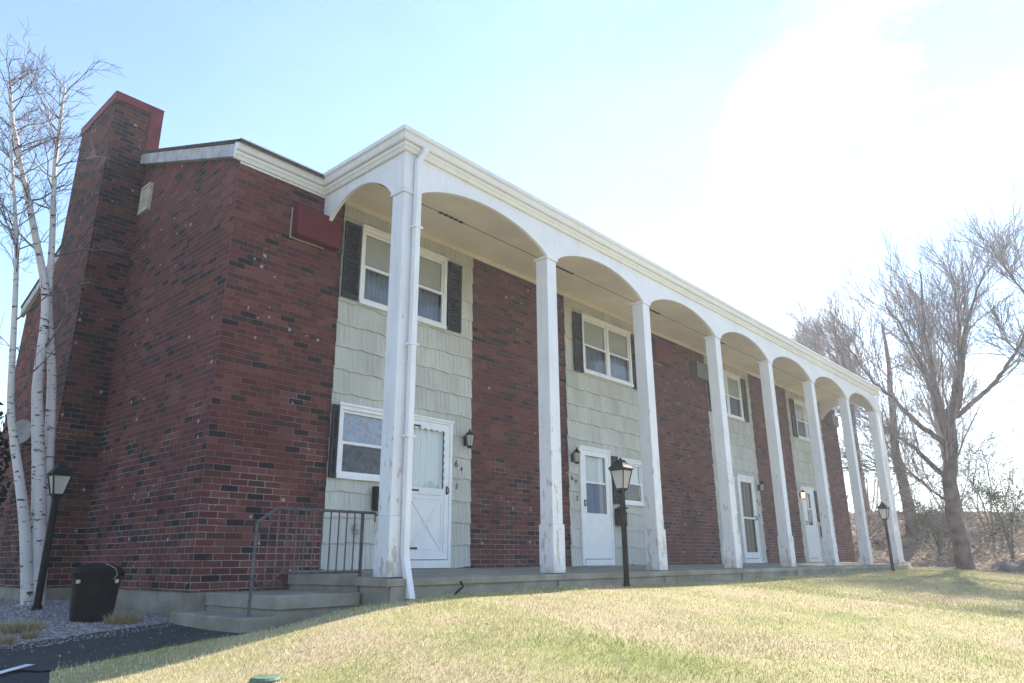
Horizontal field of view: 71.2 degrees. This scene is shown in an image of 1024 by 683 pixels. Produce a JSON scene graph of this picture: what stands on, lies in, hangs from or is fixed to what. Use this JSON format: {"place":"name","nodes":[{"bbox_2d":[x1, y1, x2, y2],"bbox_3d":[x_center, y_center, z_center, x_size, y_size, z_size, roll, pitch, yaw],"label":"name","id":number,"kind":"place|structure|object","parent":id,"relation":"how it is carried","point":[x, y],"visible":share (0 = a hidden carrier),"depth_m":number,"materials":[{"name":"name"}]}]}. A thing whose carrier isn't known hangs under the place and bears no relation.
{"place":"outdoors","nodes":[
{"label":"outdoors","id":0,"kind":"place"},
{"bbox_2d":[0,667,66,682],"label":"parking lot","id":1,"kind":"structure","parent":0,"point":[21,676],"depth_m":5.36,"materials":[{"name":"black asphalt"}]},
{"bbox_2d":[0,664,33,673],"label":"painted line","id":2,"kind":"object","parent":1,"relation":"on","point":[13,668],"visible":1,"depth_m":5.54,"materials":[{"name":"paint"}]},
{"bbox_2d":[0,622,245,670],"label":"footpath","id":3,"kind":"structure","parent":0,"point":[40,660],"depth_m":6.50,"materials":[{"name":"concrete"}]},
{"bbox_2d":[1,622,170,649],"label":"spilled stones","id":4,"kind":"object","parent":3,"relation":"on","point":[63,637],"visible":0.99,"depth_m":7.02,"materials":[{"name":"grey gravel"}]},
{"bbox_2d":[5,621,227,666],"bbox_3d":[-3.848,2.790,6.605,1.886,0.198,2.308,-15,-22,40],"label":"path debris","id":5,"kind":"object","parent":3,"relation":"on","point":[108,643],"visible":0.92,"depth_m":6.67,"materials":[{"name":"brown plant"}]},
{"bbox_2d":[0,0,1023,511],"label":"sky","id":6,"kind":"structure","parent":0,"point":[736,147],"materials":[{"name":"blue"}]},
{"bbox_2d":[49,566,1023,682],"bbox_3d":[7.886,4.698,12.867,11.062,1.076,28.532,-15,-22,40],"label":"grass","id":7,"kind":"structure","parent":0,"point":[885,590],"depth_m":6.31,"materials":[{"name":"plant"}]},
{"bbox_2d":[49,514,1023,682],"bbox_3d":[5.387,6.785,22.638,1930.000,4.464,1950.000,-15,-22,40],"label":"ground","id":8,"kind":"structure","parent":0,"point":[288,589],"depth_m":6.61,"materials":[{"name":"green plant"}]},
{"bbox_2d":[0,598,169,646],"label":"gravel bed","id":9,"kind":"object","parent":8,"relation":"on","point":[85,626],"visible":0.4,"depth_m":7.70,"materials":[{"name":"grey gravel"}]},
{"bbox_2d":[0,633,20,645],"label":"dry grass clump","id":10,"kind":"object","parent":9,"relation":"on","point":[7,640],"visible":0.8,"depth_m":6.79,"materials":[{"name":"beige plant"}]},
{"bbox_2d":[0,402,21,515],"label":"evergreen shrub","id":11,"kind":"object","parent":9,"relation":"on","point":[4,491],"visible":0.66,"depth_m":11.84,"materials":[{"name":"green plant"}]},
{"bbox_2d":[0,618,50,631],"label":"dry grass clump","id":12,"kind":"object","parent":9,"relation":"on","point":[16,626],"visible":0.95,"depth_m":7.25,"materials":[{"name":"beige plant"}]},
{"bbox_2d":[21,627,42,638],"bbox_3d":[-4.737,2.861,7.043,0.245,0.116,0.236,-15,-22,40],"label":"dry grass clump","id":13,"kind":"object","parent":9,"relation":"on","point":[27,635],"visible":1,"depth_m":7.00,"materials":[{"name":"beige plant"}]},
{"bbox_2d":[31,462,73,609],"bbox_3d":[-5.561,2.383,8.585,0.238,1.870,0.238,-15,-22,40],"label":"lamp post","id":14,"kind":"object","parent":9,"relation":"on","point":[59,476],"visible":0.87,"depth_m":8.65,"materials":[{"name":"black metal"}]},
{"bbox_2d":[0,12,154,605],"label":"birch tree","id":15,"kind":"object","parent":9,"relation":"on","point":[32,533],"visible":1,"depth_m":9.74,"materials":[{"name":"white plant"}]},
{"bbox_2d":[69,563,124,620],"bbox_3d":[-4.616,2.764,7.921,0.536,0.590,0.536,-15,-22,40],"label":"trash bin","id":16,"kind":"object","parent":9,"relation":"on","point":[94,590],"visible":0.98,"depth_m":7.75,"materials":[{"name":"black plastic"}]},
{"bbox_2d":[102,608,143,623],"bbox_3d":[-4.265,2.994,7.843,0.484,0.164,0.478,-15,-22,40],"label":"dry grass clump","id":17,"kind":"object","parent":9,"relation":"on","point":[121,619],"visible":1,"depth_m":7.77,"materials":[{"name":"beige plant"}]},
{"bbox_2d":[249,674,281,682],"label":"valve lid","id":18,"kind":"object","parent":8,"relation":"on","point":[271,678],"visible":0.94,"depth_m":4.76,"materials":[{"name":"green plastic"}]},
{"bbox_2d":[0,90,911,637],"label":"apartment building","id":19,"kind":"structure","parent":8,"relation":"on","point":[236,364],"depth_m":11.20,"materials":[{"name":"brick"}]},
{"bbox_2d":[16,419,30,445],"bbox_3d":[-7.634,1.433,11.257,0.286,0.406,0.392,-6,-18,17],"label":"satellite dish","id":20,"kind":"object","parent":19,"relation":"attached to","point":[24,429],"visible":0.74,"depth_m":11.22,"materials":[{"name":"beige plastic"}]},
{"bbox_2d":[137,181,153,215],"bbox_3d":[-6.160,-2.397,12.029,0.360,0.500,0.059,-15,-22,40],"label":"wall vent","id":21,"kind":"object","parent":19,"relation":"attached to","point":[145,199],"depth_m":11.98,"materials":[{"name":"beige metal"}]},
{"bbox_2d":[247,506,376,616],"bbox_3d":[-2.129,2.395,7.848,0.036,1.091,1.548,-15,-22,40],"label":"iron railing","id":22,"kind":"object","parent":19,"relation":"on","point":[298,509],"visible":0.98,"depth_m":7.79,"materials":[{"name":"black metal"}]},
{"bbox_2d":[289,204,341,251],"bbox_3d":[-2.849,-1.645,10.441,0.166,0.474,0.756,-15,-22,40],"label":"wall sleeve cover","id":23,"kind":"object","parent":19,"relation":"attached to","point":[314,228],"depth_m":10.35,"materials":[{"name":"red metal"}]},
{"bbox_2d":[355,524,359,533],"bbox_3d":[-2.157,2.607,9.950,0.042,0.140,0.090,-15,-22,40],"label":"outlet cover","id":24,"kind":"object","parent":19,"relation":"attached to","point":[357,527],"visible":0.83,"depth_m":9.94,"materials":[{"name":"beige plastic"}]},
{"bbox_2d":[336,402,382,481],"bbox_3d":[-2.146,1.486,10.396,0.157,1.065,1.010,-15,-22,40],"label":"window","id":25,"kind":"structure","parent":19,"relation":"in","point":[360,427],"depth_m":10.35,"materials":[{"name":"white plastic"}]},
{"bbox_2d":[371,486,378,510],"bbox_3d":[-1.913,2.256,10.275,0.133,0.339,0.162,-15,-22,40],"label":"mailbox","id":26,"kind":"object","parent":19,"relation":"attached to","point":[375,496],"visible":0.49,"depth_m":10.21,"materials":[{"name":"black metal"}]},
{"bbox_2d":[358,224,448,329],"bbox_3d":[-1.753,-1.002,11.638,0.157,1.305,1.820,-15,-22,40],"label":"window","id":27,"kind":"structure","parent":19,"relation":"in","point":[375,243],"depth_m":11.48,"materials":[{"name":"white glass"}]},
{"bbox_2d":[410,414,453,567],"bbox_3d":[-1.331,2.304,11.056,0.174,2.287,1.064,-15,-22,40],"label":"door","id":28,"kind":"structure","parent":19,"relation":"in","point":[431,497],"depth_m":11.14,"materials":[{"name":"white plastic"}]},
{"bbox_2d":[464,429,473,447],"bbox_3d":[-0.715,1.604,11.844,0.192,0.330,0.157,-6,-18,18],"label":"wall lantern","id":29,"kind":"object","parent":19,"relation":"attached to","point":[468,438],"depth_m":11.80,"materials":[{"name":"black metal"}]},
{"bbox_2d":[571,447,580,463],"bbox_3d":[1.244,2.222,13.934,0.192,0.330,0.157,-6,-18,18],"label":"wall lantern","id":30,"kind":"object","parent":19,"relation":"attached to","point":[575,455],"depth_m":13.89,"materials":[{"name":"black metal"}]},
{"bbox_2d":[578,445,614,565],"bbox_3d":[1.677,3.268,14.261,0.174,2.287,1.084,-15,-22,40],"label":"door","id":31,"kind":"structure","parent":19,"relation":"in","point":[596,512],"depth_m":14.26,"materials":[{"name":"white plastic"}]},
{"bbox_2d":[581,312,633,387],"bbox_3d":[2.015,0.238,15.760,0.305,1.305,1.900,-15,-22,40],"label":"window","id":32,"kind":"structure","parent":19,"relation":"in","point":[606,346],"depth_m":15.71,"materials":[{"name":"white glass"}]},
{"bbox_2d":[615,508,627,525],"bbox_3d":[2.248,3.612,14.702,0.133,0.349,0.272,-15,-22,40],"label":"mailbox","id":33,"kind":"object","parent":19,"relation":"attached to","point":[617,517],"visible":0.6,"depth_m":14.62,"materials":[{"name":"black metal"}]},
{"bbox_2d":[618,457,643,506],"bbox_3d":[2.523,3.024,15.358,0.157,0.975,0.980,-15,-22,40],"label":"window","id":34,"kind":"structure","parent":19,"relation":"in","point":[631,495],"depth_m":15.54,"materials":[{"name":"white plastic"}]},
{"bbox_2d":[651,339,670,365],"bbox_3d":[3.600,0.278,17.359,0.166,0.534,0.736,-15,-22,40],"label":"wall sleeve cover","id":35,"kind":"object","parent":19,"relation":"attached to","point":[661,353],"depth_m":17.25,"materials":[{"name":"red metal"}]},
{"bbox_2d":[689,360,707,381],"bbox_3d":[4.860,0.775,18.621,0.231,0.440,0.560,-15,-22,40],"label":"air conditioner","id":36,"kind":"object","parent":19,"relation":"attached to","point":[698,371],"visible":1,"depth_m":18.47,"materials":[{"name":"grey metal"}]},
{"bbox_2d":[717,475,737,513],"bbox_3d":[5.577,3.974,18.588,0.115,0.935,0.950,-15,-22,40],"label":"window","id":37,"kind":"structure","parent":19,"relation":"in","point":[717,475],"depth_m":18.37,"materials":[{"name":"white plastic"}]},
{"bbox_2d":[723,370,744,421],"bbox_3d":[5.943,1.464,19.841,0.157,1.305,1.790,-15,-22,40],"label":"window","id":38,"kind":"structure","parent":19,"relation":"in","point":[732,385],"depth_m":20.20,"materials":[{"name":"white plastic"}]},
{"bbox_2d":[736,474,761,562],"bbox_3d":[6.372,4.772,19.265,0.174,2.287,1.054,-15,-22,40],"label":"door","id":39,"kind":"structure","parent":19,"relation":"in","point":[750,555],"depth_m":19.31,"materials":[{"name":"white plastic"}]},
{"bbox_2d":[758,481,764,491],"bbox_3d":[6.992,4.063,20.060,0.192,0.330,0.157,-6,-18,18],"label":"wall lantern","id":40,"kind":"object","parent":19,"relation":"attached to","point":[762,485],"depth_m":20.02,"materials":[{"name":"black metal"}]},
{"bbox_2d":[793,399,809,441],"bbox_3d":[9.752,2.716,24.005,0.305,1.305,1.830,-15,-22,40],"label":"window","id":41,"kind":"structure","parent":19,"relation":"in","point":[800,408],"depth_m":23.81,"materials":[{"name":"white plastic"}]},
{"bbox_2d":[799,489,805,499],"bbox_3d":[9.024,4.743,22.216,0.192,0.330,0.157,-6,-18,18],"label":"wall lantern","id":42,"kind":"object","parent":19,"relation":"attached to","point":[803,493],"depth_m":22.18,"materials":[{"name":"white glass"}]},
{"bbox_2d":[800,486,821,561],"bbox_3d":[9.380,5.735,22.471,0.174,2.287,1.074,-15,-22,40],"label":"door","id":43,"kind":"structure","parent":19,"relation":"in","point":[814,554],"depth_m":22.42,"materials":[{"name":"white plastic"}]},
{"bbox_2d":[826,414,838,427],"bbox_3d":[11.550,2.861,25.769,0.231,0.400,0.580,-15,-22,40],"label":"air conditioner","id":44,"kind":"object","parent":19,"relation":"attached to","point":[832,421],"visible":0.99,"depth_m":25.60,"materials":[{"name":"grey metal"}]},
{"bbox_2d":[454,581,463,594],"bbox_3d":[-0.631,2.918,8.418,0.062,0.190,0.260,-6,-18,17],"label":"drain hose","id":45,"kind":"object","parent":8,"relation":"on","point":[460,588],"visible":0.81,"depth_m":8.47,"materials":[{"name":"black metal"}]},
{"bbox_2d":[608,457,633,586],"bbox_3d":[1.710,2.811,10.941,0.290,2.080,0.290,-15,-22,40],"label":"lamp post","id":46,"kind":"object","parent":8,"relation":"on","point":[620,469],"visible":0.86,"depth_m":11.03,"materials":[{"name":"black metal"}]},
{"bbox_2d":[266,572,1020,682],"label":"lawn debris","id":47,"kind":"object","parent":8,"relation":"on","point":[617,660],"visible":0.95,"depth_m":7.00,"materials":[{"name":"brown plant"}]},
{"bbox_2d":[877,502,894,570],"bbox_3d":[11.042,5.792,21.000,0.290,2.130,0.290,-15,-22,40],"label":"lamp post","id":48,"kind":"object","parent":8,"relation":"on","point":[883,508],"visible":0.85,"depth_m":21.08,"materials":[{"name":"black metal"}]},
{"bbox_2d":[857,294,938,538],"bbox_3d":[17.619,3.289,32.096,4.021,11.987,4.302,-3,-17,9],"label":"bare tree","id":49,"kind":"object","parent":8,"relation":"on","point":[913,533],"visible":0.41,"depth_m":31.57,"materials":[{"name":"brown plant"}]},
{"bbox_2d":[904,501,965,556],"bbox_3d":[16.380,7.252,27.719,1.858,2.314,2.172,10,-20,-30],"label":"young pine","id":50,"kind":"object","parent":8,"relation":"on","point":[928,525],"visible":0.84,"depth_m":27.77,"materials":[{"name":"green plant"}]},
{"bbox_2d":[849,510,1023,574],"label":"fallen leaves","id":51,"kind":"object","parent":8,"relation":"on","point":[934,560],"visible":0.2,"depth_m":28.14,"materials":[{"name":"brown plant"}]},
{"bbox_2d":[892,320,993,509],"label":"bare tree","id":52,"kind":"object","parent":8,"relation":"on","point":[918,393],"visible":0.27,"depth_m":45.57,"materials":[{"name":"brown plant"}]},
{"bbox_2d":[865,396,1023,508],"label":"scrub","id":53,"kind":"object","parent":8,"relation":"on","point":[936,446],"visible":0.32,"depth_m":34.09,"materials":[{"name":"brown plant"}]},
{"bbox_2d":[942,204,1023,370],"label":"bare tree","id":54,"kind":"object","parent":8,"relation":"on","point":[1011,273],"visible":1,"depth_m":23.25,"materials":[{"name":"grey plant"}]},
{"bbox_2d":[967,467,1023,559],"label":"shrub","id":55,"kind":"object","parent":8,"relation":"on","point":[1011,521],"visible":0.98,"depth_m":26.32,"materials":[{"name":"plant"}]},
{"bbox_2d":[967,409,1023,495],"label":"scrub","id":56,"kind":"object","parent":8,"relation":"on","point":[1008,439],"visible":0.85,"depth_m":29.24,"materials":[{"name":"brown plant"}]},
{"bbox_2d":[849,512,1023,568],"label":"leafy bank","id":57,"kind":"structure","parent":0,"point":[877,553],"depth_m":29.03,"materials":[{"name":"brown plant"}]},
{"bbox_2d":[777,290,858,412],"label":"bare tree","id":58,"kind":"object","parent":57,"relation":"on","point":[789,314],"visible":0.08,"depth_m":48.59,"materials":[{"name":"brown plant"}]},
{"bbox_2d":[786,289,880,508],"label":"bare tree","id":59,"kind":"object","parent":57,"relation":"on","point":[801,342],"visible":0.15,"depth_m":45.85,"materials":[{"name":"brown plant"}]},
{"bbox_2d":[845,471,937,560],"bbox_3d":[14.190,7.303,30.329,6.142,4.064,6.336,0,-17,-2],"label":"scrub","id":60,"kind":"object","parent":57,"relation":"on","point":[874,528],"visible":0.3,"depth_m":29.04,"materials":[{"name":"brown plant"}]},
{"bbox_2d":[778,172,1023,569],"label":"bare tree","id":61,"kind":"object","parent":57,"relation":"on","point":[949,415],"visible":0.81,"depth_m":25.92,"materials":[{"name":"grey plant"}]},
{"bbox_2d":[834,393,1023,511],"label":"scrub","id":62,"kind":"object","parent":57,"relation":"on","point":[868,473],"visible":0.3,"depth_m":34.55,"materials":[{"name":"brown plant"}]},
{"bbox_2d":[891,460,999,550],"bbox_3d":[17.354,6.343,27.864,4.570,3.568,4.482,1,-17,-3],"label":"scrub","id":63,"kind":"object","parent":57,"relation":"on","point":[937,513],"visible":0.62,"depth_m":28.48,"materials":[{"name":"brown plant"}]},
{"bbox_2d":[917,404,1023,538],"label":"scrub","id":64,"kind":"object","parent":57,"relation":"on","point":[988,473],"visible":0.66,"depth_m":29.20,"materials":[{"name":"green plant"}]},
{"bbox_2d":[972,452,1023,543],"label":"scrub","id":65,"kind":"object","parent":57,"relation":"on","point":[1017,536],"visible":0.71,"depth_m":26.35,"materials":[{"name":"brown plant"}]},
{"bbox_2d":[990,561,1021,572],"bbox_3d":[16.504,7.687,23.968,0.792,0.630,0.946,7,-19,-24],"label":"boulder","id":66,"kind":"object","parent":57,"relation":"on","point":[1005,566],"visible":0.55,"depth_m":23.72,"materials":[{"name":"grey stone"}]},
{"bbox_2d":[991,314,1023,391],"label":"bare tree","id":67,"kind":"object","parent":57,"relation":"on","point":[1012,340],"visible":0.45,"depth_m":41.17,"materials":[{"name":"grey plant"}]},
{"bbox_2d":[1015,559,1023,572],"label":"boulder","id":68,"kind":"object","parent":57,"relation":"on","point":[1020,562],"visible":0.26,"depth_m":23.97,"materials":[{"name":"grey stone"}]}
]}

